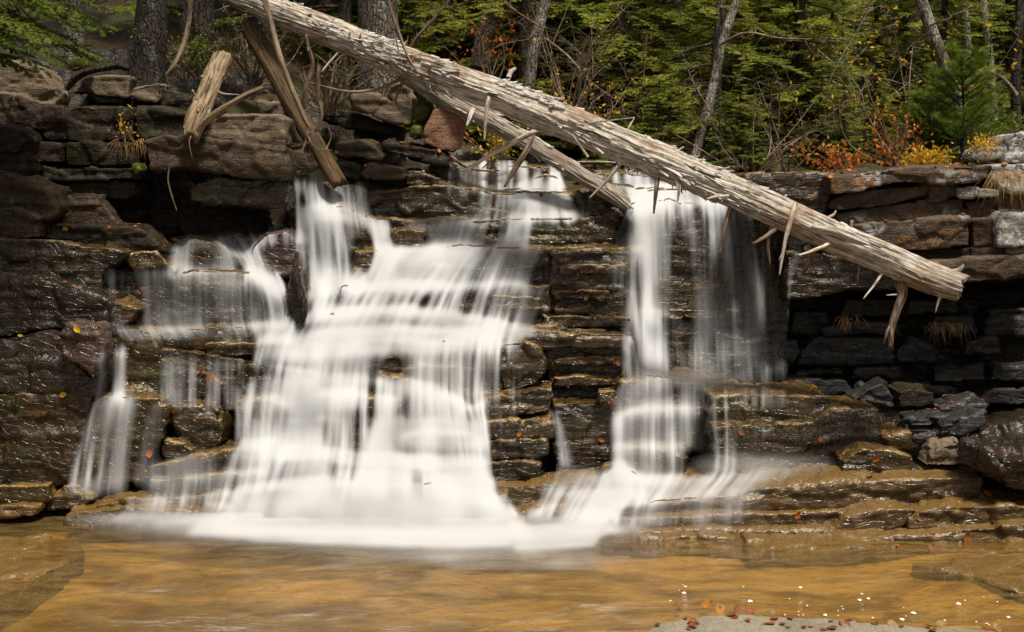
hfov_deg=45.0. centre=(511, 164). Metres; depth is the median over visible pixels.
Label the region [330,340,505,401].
rock ledge
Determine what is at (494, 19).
tree
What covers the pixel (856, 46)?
conifer tree
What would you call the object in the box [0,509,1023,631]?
water
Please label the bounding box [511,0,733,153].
conifer tree
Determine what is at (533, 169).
rock ledge
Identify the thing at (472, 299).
rock ledge
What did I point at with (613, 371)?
rock ledge
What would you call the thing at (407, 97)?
boulder
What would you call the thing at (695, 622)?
leaf litter
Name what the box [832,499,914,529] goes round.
rock shelf
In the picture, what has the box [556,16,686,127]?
shrub
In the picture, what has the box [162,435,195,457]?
flat stone
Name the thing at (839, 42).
conifer tree
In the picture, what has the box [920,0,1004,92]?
conifer tree
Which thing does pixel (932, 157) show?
fern
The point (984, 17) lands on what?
tree
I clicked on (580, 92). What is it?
shrub
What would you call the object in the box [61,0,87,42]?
conifer tree
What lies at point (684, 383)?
rock ledge
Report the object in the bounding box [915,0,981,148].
tree
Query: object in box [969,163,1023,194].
rock block
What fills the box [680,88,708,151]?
sapling
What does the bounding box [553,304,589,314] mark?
rock ledge
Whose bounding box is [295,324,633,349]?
rock ledge
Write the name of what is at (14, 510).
flat stone
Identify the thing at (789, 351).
rock slab
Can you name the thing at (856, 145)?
sapling
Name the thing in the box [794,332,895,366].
rock slab
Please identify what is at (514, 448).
rock ledge
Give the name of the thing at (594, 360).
rock ledge
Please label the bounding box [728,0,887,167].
conifer tree
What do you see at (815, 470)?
leaf litter
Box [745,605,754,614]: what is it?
leaf
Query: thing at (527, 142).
fallen log
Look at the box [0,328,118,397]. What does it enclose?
boulder
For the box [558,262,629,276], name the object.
rock ledge
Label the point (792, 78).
conifer tree
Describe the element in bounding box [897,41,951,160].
sapling
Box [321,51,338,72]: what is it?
dead branch
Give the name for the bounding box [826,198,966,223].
rock block
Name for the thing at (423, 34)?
conifer tree
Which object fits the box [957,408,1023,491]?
boulder
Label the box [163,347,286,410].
rock ledge
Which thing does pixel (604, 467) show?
boulder
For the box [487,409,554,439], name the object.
rock ledge
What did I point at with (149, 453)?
leaf
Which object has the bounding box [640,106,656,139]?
sapling
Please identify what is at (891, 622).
leaf
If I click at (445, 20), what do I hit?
conifer tree
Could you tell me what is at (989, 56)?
sapling
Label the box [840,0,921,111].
conifer tree
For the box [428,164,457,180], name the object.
rock block
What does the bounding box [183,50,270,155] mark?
broken trunk
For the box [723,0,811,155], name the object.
conifer tree
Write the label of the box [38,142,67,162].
rock block
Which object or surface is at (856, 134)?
shrub
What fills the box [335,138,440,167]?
leaf litter
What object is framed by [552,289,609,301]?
rock ledge
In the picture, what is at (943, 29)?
conifer tree
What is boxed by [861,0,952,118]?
conifer tree
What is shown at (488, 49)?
shrub
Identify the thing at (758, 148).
sapling
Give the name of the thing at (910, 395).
rock block
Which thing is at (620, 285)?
rock ledge
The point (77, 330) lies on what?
leaf litter
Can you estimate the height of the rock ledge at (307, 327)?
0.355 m
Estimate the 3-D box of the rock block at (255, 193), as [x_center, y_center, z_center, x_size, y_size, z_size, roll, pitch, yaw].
[-2.567,0.276,11.980,0.980,0.372,0.774,0,0,0]
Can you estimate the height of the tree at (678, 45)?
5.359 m
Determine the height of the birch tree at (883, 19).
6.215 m
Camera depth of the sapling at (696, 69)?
15.93 m
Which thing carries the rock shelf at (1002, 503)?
on the cliff
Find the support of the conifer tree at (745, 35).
on the ground
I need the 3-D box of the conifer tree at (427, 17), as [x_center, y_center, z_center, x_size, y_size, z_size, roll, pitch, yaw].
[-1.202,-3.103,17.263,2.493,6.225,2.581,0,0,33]
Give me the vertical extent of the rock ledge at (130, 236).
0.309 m
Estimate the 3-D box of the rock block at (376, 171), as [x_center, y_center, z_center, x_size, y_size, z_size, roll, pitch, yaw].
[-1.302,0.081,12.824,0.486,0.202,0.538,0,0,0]
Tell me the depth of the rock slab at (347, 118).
13.31 m
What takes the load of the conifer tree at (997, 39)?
on the ground
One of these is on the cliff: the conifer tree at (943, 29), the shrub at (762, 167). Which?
the shrub at (762, 167)
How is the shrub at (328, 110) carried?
on the cliff
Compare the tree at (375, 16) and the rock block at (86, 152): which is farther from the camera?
the tree at (375, 16)
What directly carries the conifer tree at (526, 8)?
on the ground
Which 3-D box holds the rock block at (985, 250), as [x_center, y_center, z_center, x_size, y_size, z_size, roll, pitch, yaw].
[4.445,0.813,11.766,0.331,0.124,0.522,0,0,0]
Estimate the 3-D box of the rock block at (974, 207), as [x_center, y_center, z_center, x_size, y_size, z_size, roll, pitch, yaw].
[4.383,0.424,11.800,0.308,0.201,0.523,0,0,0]
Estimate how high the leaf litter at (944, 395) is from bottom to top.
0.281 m
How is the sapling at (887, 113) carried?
on the ground
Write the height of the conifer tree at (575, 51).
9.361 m
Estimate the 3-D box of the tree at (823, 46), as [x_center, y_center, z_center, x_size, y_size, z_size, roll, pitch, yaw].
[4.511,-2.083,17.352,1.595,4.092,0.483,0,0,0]
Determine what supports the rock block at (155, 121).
on the rock slab at (218, 157)
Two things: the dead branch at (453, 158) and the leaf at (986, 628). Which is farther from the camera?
the dead branch at (453, 158)
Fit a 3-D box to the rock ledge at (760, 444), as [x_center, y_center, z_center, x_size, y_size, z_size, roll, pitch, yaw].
[2.487,2.423,11.148,1.524,0.625,0.763,0,0,0]
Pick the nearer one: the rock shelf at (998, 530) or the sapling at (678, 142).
the rock shelf at (998, 530)
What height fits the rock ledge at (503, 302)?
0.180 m
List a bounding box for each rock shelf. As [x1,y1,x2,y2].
[598,529,745,558]
[608,523,835,540]
[619,507,852,530]
[621,465,738,515]
[729,447,986,510]
[740,529,1023,564]
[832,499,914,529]
[832,518,1023,544]
[905,485,1023,528]
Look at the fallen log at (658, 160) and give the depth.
11.09 m
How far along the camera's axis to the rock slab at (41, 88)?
12.01 m
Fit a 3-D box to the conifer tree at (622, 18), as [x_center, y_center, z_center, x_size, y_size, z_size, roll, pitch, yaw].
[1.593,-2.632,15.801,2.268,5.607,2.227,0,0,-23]
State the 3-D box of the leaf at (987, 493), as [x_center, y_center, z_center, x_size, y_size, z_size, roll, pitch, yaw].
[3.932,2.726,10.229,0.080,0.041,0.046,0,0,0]
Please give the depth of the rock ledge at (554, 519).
10.37 m
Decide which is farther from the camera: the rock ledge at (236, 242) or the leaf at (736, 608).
the rock ledge at (236, 242)
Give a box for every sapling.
[579,108,610,171]
[623,79,675,171]
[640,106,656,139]
[667,103,699,156]
[668,56,708,150]
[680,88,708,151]
[704,97,737,172]
[708,64,780,172]
[736,107,776,172]
[743,61,775,162]
[768,100,787,157]
[781,105,808,156]
[783,55,863,170]
[800,45,842,155]
[817,68,876,167]
[850,23,903,161]
[855,97,875,155]
[861,83,905,161]
[885,88,925,157]
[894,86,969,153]
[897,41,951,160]
[902,39,1020,164]
[918,74,958,159]
[946,93,980,163]
[956,23,1020,163]
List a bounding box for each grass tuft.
[102,138,146,160]
[183,67,270,103]
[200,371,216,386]
[780,411,896,452]
[833,314,867,336]
[924,321,974,344]
[974,170,1023,204]
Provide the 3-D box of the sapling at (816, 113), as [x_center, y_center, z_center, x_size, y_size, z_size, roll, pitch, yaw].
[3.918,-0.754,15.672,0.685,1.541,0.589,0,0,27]
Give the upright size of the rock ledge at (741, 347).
1.930 m
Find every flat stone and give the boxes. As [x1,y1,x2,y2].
[0,482,63,504]
[0,502,47,518]
[0,532,84,629]
[46,482,108,509]
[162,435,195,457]
[648,614,992,631]
[899,408,949,427]
[912,555,1023,604]
[916,436,962,465]
[932,392,989,415]
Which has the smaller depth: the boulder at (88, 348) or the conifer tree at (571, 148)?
the boulder at (88, 348)
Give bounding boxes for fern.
[108,105,138,141]
[893,140,954,165]
[959,129,1000,164]
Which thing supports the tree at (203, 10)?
on the ground
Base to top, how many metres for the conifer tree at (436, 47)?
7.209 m
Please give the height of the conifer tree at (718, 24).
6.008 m
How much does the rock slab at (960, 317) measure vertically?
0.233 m
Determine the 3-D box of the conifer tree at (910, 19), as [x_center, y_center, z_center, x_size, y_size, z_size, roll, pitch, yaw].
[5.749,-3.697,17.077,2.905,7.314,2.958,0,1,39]
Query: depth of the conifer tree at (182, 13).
15.64 m
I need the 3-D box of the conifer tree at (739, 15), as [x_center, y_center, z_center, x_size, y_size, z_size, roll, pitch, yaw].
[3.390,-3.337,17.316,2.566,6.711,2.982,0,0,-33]
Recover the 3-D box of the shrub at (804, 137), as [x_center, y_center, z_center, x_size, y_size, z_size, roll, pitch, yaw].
[3.306,-0.588,14.797,1.749,1.521,2.060,0,0,0]
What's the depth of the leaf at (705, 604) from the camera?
8.21 m
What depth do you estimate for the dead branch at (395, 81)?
12.19 m
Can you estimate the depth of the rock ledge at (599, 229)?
12.40 m
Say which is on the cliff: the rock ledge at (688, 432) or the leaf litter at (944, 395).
the rock ledge at (688, 432)
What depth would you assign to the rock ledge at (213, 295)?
11.34 m
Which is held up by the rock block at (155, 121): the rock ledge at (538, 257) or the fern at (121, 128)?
the fern at (121, 128)
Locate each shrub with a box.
[123,12,243,79]
[186,0,304,85]
[259,28,404,115]
[411,0,542,77]
[458,119,528,169]
[512,0,653,107]
[540,68,647,119]
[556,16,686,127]
[585,67,732,154]
[635,74,860,172]
[642,127,781,151]
[721,50,880,170]
[755,5,939,151]
[779,136,901,171]
[802,1,1023,166]
[858,103,932,167]
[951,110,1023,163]
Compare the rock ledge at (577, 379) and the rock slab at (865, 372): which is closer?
the rock ledge at (577, 379)
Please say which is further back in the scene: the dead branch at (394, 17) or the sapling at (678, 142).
the sapling at (678, 142)
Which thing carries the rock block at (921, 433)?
on the rock shelf at (806, 487)
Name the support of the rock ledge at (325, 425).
attached to the cliff
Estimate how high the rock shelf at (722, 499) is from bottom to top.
0.275 m
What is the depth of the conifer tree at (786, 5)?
17.36 m
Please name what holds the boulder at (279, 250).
on the rock ledge at (213, 295)
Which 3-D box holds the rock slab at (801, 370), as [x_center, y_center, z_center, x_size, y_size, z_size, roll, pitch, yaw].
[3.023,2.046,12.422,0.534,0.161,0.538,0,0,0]
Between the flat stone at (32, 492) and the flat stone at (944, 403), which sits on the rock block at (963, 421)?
the flat stone at (944, 403)
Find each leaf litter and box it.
[0,221,170,293]
[18,324,99,396]
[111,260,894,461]
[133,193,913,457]
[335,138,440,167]
[565,266,935,546]
[653,612,936,630]
[827,163,998,220]
[830,162,1023,222]
[898,391,984,419]
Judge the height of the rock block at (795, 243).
0.494 m
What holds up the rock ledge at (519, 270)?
on the rock ledge at (472, 299)
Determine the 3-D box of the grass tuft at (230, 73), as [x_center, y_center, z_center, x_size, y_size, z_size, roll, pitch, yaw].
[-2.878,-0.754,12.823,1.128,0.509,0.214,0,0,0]
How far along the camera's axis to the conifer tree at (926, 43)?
20.17 m
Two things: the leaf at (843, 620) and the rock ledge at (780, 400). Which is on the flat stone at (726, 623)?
the leaf at (843, 620)
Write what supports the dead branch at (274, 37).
on the rock block at (307, 163)
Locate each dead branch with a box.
[64,61,130,90]
[165,0,192,75]
[167,166,176,210]
[262,0,332,157]
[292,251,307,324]
[301,33,314,108]
[310,74,410,119]
[314,63,323,131]
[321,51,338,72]
[388,0,427,91]
[449,154,499,171]
[578,161,615,162]
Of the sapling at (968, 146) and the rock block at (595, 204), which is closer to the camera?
the rock block at (595, 204)
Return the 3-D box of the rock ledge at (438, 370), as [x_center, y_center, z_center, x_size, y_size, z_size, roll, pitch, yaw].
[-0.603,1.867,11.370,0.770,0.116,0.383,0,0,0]
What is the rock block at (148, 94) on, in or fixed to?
on the cliff
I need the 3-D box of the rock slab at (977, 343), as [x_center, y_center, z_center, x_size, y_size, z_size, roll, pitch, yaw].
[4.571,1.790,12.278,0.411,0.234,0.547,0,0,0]
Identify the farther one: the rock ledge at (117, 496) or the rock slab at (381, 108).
the rock slab at (381, 108)
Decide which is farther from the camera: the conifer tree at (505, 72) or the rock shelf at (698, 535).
the conifer tree at (505, 72)
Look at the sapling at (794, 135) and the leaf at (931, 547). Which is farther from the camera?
the sapling at (794, 135)
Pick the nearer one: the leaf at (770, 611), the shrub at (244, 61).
the leaf at (770, 611)
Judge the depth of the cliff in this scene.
12.49 m
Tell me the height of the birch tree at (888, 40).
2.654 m
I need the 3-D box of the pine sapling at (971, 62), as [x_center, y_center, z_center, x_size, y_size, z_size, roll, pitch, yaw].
[4.788,-0.672,13.213,1.052,1.373,1.186,0,0,-10]
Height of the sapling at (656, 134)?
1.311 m
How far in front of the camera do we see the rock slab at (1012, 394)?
12.06 m
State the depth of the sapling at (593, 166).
14.74 m
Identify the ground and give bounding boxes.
[0,0,1023,631]
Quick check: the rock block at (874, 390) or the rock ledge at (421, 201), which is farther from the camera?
the rock ledge at (421, 201)
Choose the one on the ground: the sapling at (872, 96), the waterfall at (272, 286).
the sapling at (872, 96)
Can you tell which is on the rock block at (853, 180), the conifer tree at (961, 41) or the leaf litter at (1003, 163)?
the leaf litter at (1003, 163)
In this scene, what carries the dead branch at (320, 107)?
attached to the dead branch at (307, 85)
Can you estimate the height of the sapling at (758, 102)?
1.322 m
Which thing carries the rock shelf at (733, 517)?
on the rock shelf at (845, 538)
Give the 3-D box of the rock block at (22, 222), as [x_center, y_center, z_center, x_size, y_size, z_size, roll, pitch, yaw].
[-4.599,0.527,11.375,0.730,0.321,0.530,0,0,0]
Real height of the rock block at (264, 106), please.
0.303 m
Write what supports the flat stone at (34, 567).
on the ground
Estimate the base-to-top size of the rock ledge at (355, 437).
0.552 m
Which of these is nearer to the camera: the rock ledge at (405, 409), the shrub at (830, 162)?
the rock ledge at (405, 409)
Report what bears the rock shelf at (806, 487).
on the cliff
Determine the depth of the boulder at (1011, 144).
11.62 m
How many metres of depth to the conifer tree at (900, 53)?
18.00 m
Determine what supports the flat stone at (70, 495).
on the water
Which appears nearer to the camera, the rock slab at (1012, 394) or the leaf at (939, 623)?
the leaf at (939, 623)
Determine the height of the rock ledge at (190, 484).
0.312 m
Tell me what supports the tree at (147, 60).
on the ground
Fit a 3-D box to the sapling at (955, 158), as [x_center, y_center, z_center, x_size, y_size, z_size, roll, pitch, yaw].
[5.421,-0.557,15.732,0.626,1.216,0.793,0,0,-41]
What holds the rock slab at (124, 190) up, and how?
on the cliff
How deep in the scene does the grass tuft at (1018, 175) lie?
11.27 m
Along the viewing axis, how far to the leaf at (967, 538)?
9.83 m
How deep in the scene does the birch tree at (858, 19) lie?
25.45 m
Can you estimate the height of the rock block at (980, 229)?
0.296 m
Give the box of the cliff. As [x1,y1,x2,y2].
[0,39,1023,517]
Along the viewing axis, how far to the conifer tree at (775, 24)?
20.21 m
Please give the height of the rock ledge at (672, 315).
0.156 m
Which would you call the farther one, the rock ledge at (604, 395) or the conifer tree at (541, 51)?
the conifer tree at (541, 51)
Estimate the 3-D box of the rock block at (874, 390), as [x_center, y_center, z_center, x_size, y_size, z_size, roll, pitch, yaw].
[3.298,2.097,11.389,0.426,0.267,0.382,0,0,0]
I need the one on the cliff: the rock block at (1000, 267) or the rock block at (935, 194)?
the rock block at (1000, 267)
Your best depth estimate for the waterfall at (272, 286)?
11.11 m
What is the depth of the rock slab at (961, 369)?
12.13 m
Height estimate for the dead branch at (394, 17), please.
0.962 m
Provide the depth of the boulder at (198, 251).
11.76 m
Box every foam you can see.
[119,516,633,550]
[669,584,1009,624]
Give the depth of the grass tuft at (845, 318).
11.83 m
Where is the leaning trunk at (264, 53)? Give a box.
[239,18,346,189]
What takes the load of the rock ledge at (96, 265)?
attached to the cliff
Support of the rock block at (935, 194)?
on the rock block at (911, 209)
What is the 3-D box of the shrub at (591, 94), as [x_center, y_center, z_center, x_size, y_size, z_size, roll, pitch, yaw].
[0.830,-0.681,13.648,1.082,0.809,0.817,0,0,-22]
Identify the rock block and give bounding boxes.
[0,91,23,124]
[0,124,42,152]
[0,141,43,175]
[0,207,57,238]
[0,390,108,486]
[15,99,43,134]
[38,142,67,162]
[65,139,149,165]
[130,83,169,104]
[135,105,207,139]
[161,89,226,116]
[190,175,301,210]
[256,99,287,116]
[287,142,318,177]
[334,138,386,161]
[337,159,364,180]
[361,162,407,181]
[389,226,427,246]
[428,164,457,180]
[574,183,633,217]
[734,171,830,214]
[777,249,910,298]
[780,213,848,255]
[823,164,989,194]
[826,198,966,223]
[827,183,928,209]
[845,376,893,406]
[848,214,970,250]
[880,422,912,449]
[888,382,934,407]
[898,421,966,441]
[907,246,969,257]
[914,184,958,202]
[925,253,1023,282]
[931,405,985,436]
[956,186,998,198]
[961,244,1004,254]
[962,199,995,217]
[968,216,993,246]
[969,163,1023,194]
[980,193,1023,211]
[990,211,1023,247]
[1005,247,1023,253]
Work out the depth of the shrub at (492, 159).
13.42 m
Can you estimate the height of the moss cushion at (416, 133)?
0.155 m
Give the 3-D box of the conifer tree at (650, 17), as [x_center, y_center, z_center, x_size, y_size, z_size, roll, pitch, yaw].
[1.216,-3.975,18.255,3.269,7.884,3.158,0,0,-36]
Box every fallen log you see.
[214,0,968,349]
[397,76,633,210]
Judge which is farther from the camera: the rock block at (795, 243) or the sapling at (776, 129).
the sapling at (776, 129)
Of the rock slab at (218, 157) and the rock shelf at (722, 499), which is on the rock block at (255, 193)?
the rock slab at (218, 157)
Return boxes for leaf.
[146,448,151,457]
[701,599,713,608]
[715,603,724,614]
[733,605,740,612]
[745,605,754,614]
[766,607,776,614]
[795,512,800,518]
[839,617,850,626]
[873,456,879,461]
[887,619,897,625]
[928,544,937,552]
[936,620,948,626]
[963,532,971,543]
[980,625,992,630]
[982,491,991,496]
[993,623,1001,631]
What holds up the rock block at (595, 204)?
on the rock ledge at (599, 229)
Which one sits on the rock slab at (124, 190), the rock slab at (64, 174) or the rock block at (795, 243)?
the rock slab at (64, 174)
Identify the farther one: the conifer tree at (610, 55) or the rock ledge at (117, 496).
the conifer tree at (610, 55)
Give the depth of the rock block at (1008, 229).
11.42 m
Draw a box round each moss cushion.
[67,55,94,70]
[131,163,146,174]
[410,125,422,139]
[412,96,433,122]
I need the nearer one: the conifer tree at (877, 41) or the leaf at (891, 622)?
the leaf at (891, 622)
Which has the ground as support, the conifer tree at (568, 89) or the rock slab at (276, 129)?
the conifer tree at (568, 89)
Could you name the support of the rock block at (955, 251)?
on the rock block at (1000, 267)
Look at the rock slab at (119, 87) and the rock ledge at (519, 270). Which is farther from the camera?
the rock slab at (119, 87)
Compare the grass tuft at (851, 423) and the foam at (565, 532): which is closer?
the foam at (565, 532)
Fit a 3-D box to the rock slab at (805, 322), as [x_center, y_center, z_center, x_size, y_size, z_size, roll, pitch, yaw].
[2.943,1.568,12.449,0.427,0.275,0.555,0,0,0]
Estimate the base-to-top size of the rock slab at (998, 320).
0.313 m
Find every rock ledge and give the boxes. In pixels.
[0,236,131,287]
[46,223,177,254]
[63,499,216,531]
[97,487,233,507]
[110,265,292,332]
[112,324,164,393]
[125,250,184,271]
[144,438,270,479]
[146,470,241,497]
[157,321,267,349]
[158,357,227,409]
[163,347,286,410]
[170,234,289,278]
[205,341,273,355]
[233,394,285,441]
[270,451,447,478]
[284,392,401,451]
[285,420,328,428]
[286,205,620,254]
[287,181,579,227]
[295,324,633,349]
[303,313,605,332]
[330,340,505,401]
[340,280,553,322]
[351,242,641,293]
[352,472,508,501]
[374,370,473,446]
[403,364,486,375]
[453,162,560,175]
[458,265,536,277]
[468,380,553,420]
[486,437,548,459]
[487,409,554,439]
[488,293,543,310]
[490,457,541,480]
[494,475,553,507]
[512,494,566,521]
[524,516,598,543]
[541,314,629,327]
[544,346,633,403]
[544,468,598,494]
[547,246,639,327]
[550,396,613,473]
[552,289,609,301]
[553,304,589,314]
[553,373,612,386]
[554,355,623,365]
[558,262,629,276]
[579,169,650,184]
[596,387,616,409]
[609,440,688,473]
[612,367,710,410]
[612,401,704,452]
[624,187,695,217]
[624,198,789,383]
[638,308,739,320]
[700,379,829,422]
[701,395,880,475]
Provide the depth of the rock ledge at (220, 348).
11.07 m
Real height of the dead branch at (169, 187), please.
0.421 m
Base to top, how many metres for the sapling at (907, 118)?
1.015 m
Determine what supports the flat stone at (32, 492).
on the flat stone at (14, 510)
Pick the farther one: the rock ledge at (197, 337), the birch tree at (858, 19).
the birch tree at (858, 19)
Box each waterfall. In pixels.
[74,234,287,520]
[209,161,617,539]
[507,473,756,537]
[608,173,758,476]
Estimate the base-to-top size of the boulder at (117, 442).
0.826 m
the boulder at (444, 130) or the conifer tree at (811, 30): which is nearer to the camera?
the boulder at (444, 130)
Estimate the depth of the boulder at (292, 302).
11.32 m
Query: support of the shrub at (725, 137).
on the ground
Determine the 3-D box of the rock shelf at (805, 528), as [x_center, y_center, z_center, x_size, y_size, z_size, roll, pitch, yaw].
[1.709,3.058,10.245,1.890,0.238,0.495,0,0,0]
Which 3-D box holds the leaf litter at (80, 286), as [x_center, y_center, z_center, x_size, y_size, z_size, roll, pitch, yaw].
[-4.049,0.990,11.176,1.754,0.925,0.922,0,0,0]
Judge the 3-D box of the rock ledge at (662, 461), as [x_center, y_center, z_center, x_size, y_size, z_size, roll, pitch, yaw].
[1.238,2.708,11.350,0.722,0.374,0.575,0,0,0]
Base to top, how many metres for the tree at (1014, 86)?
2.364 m
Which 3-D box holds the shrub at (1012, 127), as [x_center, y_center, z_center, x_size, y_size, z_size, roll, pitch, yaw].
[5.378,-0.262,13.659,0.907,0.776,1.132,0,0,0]
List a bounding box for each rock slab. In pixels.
[0,60,71,106]
[0,170,68,222]
[40,104,144,142]
[41,165,151,183]
[60,193,123,223]
[65,179,147,200]
[74,75,135,100]
[108,296,151,329]
[143,134,299,181]
[203,113,296,147]
[321,101,407,141]
[349,92,413,127]
[382,137,452,167]
[406,168,456,185]
[777,334,800,363]
[780,373,851,394]
[788,308,830,335]
[789,364,843,375]
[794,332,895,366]
[818,316,900,337]
[834,294,894,316]
[846,364,900,380]
[894,334,940,362]
[896,295,959,314]
[898,378,957,396]
[918,311,977,334]
[925,355,985,381]
[950,333,1001,355]
[969,383,1023,404]
[975,303,1023,337]
[982,359,1023,382]
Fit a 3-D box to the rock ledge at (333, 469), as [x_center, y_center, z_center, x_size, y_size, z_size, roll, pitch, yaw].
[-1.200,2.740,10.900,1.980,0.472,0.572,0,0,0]
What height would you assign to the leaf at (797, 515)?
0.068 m
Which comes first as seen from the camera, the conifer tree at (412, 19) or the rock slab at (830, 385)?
the rock slab at (830, 385)
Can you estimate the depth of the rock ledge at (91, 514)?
10.26 m
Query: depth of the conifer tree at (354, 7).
16.64 m
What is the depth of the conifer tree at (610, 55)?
18.35 m
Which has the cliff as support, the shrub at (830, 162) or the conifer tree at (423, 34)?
the shrub at (830, 162)
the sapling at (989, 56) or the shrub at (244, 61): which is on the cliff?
the shrub at (244, 61)
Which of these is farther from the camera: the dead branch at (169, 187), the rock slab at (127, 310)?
the dead branch at (169, 187)
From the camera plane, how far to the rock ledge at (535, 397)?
11.02 m
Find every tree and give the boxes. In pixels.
[0,0,121,78]
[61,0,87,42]
[87,0,233,40]
[122,0,166,106]
[170,0,357,58]
[187,0,215,62]
[226,0,305,6]
[238,0,462,87]
[307,0,418,94]
[333,0,451,50]
[347,0,457,131]
[351,0,420,27]
[351,0,537,136]
[352,0,515,123]
[353,0,494,148]
[356,0,450,120]
[400,0,654,162]
[403,11,498,51]
[409,0,559,157]
[451,0,595,157]
[455,5,570,80]
[456,0,471,60]
[457,0,600,149]
[469,0,504,68]
[487,0,661,132]
[491,0,617,153]
[497,0,630,116]
[498,1,654,104]
[504,0,616,148]
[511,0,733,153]
[537,0,618,161]
[544,0,704,151]
[547,0,640,156]
[560,2,660,130]
[575,0,792,148]
[583,1,691,156]
[591,0,733,118]
[611,0,856,134]
[614,0,726,81]
[617,0,814,155]
[651,0,750,136]
[675,0,681,76]
[680,0,835,150]
[680,3,772,135]
[682,0,839,158]
[697,0,856,117]
[699,0,839,152]
[705,0,839,149]
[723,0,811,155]
[726,0,861,147]
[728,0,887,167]
[781,1,848,112]
[782,0,876,153]
[785,0,954,56]
[786,1,934,130]
[806,5,826,108]
[807,1,872,83]
[814,0,1023,149]
[815,0,894,141]
[824,0,1002,79]
[836,0,925,144]
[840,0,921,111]
[854,0,936,126]
[855,0,995,101]
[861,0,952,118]
[870,0,1010,160]
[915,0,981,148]
[916,0,1023,133]
[917,9,1023,123]
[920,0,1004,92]
[925,0,1002,134]
[936,1,1002,72]
[948,0,1004,93]
[960,0,974,100]
[975,2,1023,121]
[976,0,1023,135]
[978,0,997,119]
[988,0,1023,119]
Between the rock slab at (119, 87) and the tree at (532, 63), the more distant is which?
the tree at (532, 63)
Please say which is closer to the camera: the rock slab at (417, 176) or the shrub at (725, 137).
the rock slab at (417, 176)
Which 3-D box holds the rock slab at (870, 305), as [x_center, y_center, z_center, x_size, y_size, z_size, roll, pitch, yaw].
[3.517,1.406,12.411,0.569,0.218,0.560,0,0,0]
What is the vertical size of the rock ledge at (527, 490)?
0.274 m
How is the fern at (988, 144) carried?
on the rock block at (1003, 168)
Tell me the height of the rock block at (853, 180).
0.298 m
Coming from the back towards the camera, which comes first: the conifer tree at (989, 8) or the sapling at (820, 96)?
the conifer tree at (989, 8)
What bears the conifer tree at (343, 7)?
on the ground
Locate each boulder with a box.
[0,268,128,337]
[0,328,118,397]
[58,319,113,377]
[72,389,173,488]
[170,398,234,448]
[179,235,240,268]
[252,228,307,277]
[287,265,310,324]
[387,82,416,109]
[423,105,465,151]
[496,337,547,389]
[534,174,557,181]
[597,461,635,478]
[835,441,919,472]
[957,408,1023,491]
[960,145,1002,161]
[983,131,1023,163]
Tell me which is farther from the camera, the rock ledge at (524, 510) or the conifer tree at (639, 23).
the conifer tree at (639, 23)
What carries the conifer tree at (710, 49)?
on the ground
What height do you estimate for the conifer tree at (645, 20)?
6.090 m
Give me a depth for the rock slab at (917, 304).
12.09 m
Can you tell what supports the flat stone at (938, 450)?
on the rock shelf at (806, 487)
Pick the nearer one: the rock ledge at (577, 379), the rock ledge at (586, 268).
the rock ledge at (577, 379)
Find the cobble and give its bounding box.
[60,186,72,195]
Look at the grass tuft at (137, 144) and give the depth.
11.78 m
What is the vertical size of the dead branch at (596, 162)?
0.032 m
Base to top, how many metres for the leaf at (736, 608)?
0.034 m
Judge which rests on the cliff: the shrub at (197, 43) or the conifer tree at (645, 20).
the shrub at (197, 43)
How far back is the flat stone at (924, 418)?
10.84 m
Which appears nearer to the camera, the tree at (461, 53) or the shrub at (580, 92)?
the shrub at (580, 92)
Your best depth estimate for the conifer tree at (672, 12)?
15.91 m
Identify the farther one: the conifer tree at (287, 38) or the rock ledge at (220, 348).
the conifer tree at (287, 38)
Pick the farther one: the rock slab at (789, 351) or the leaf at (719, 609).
the rock slab at (789, 351)
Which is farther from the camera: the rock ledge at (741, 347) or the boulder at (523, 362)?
the rock ledge at (741, 347)
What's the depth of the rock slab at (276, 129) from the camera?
11.70 m
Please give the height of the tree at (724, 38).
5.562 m
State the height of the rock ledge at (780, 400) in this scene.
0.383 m
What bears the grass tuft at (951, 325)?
attached to the cliff
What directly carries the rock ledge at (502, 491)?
on the ground
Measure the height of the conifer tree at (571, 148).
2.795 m
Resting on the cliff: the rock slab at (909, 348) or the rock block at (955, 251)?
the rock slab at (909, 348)
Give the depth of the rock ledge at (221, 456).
10.56 m
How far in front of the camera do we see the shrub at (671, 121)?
14.92 m
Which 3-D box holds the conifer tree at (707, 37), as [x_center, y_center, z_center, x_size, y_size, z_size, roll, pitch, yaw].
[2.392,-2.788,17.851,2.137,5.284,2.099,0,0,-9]
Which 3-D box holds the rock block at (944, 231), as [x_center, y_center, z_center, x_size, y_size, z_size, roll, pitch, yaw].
[3.712,0.642,11.696,1.098,0.351,0.558,0,0,0]
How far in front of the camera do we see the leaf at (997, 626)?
7.82 m
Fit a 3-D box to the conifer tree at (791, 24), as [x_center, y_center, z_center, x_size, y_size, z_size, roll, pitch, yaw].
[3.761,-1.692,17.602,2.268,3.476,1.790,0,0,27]

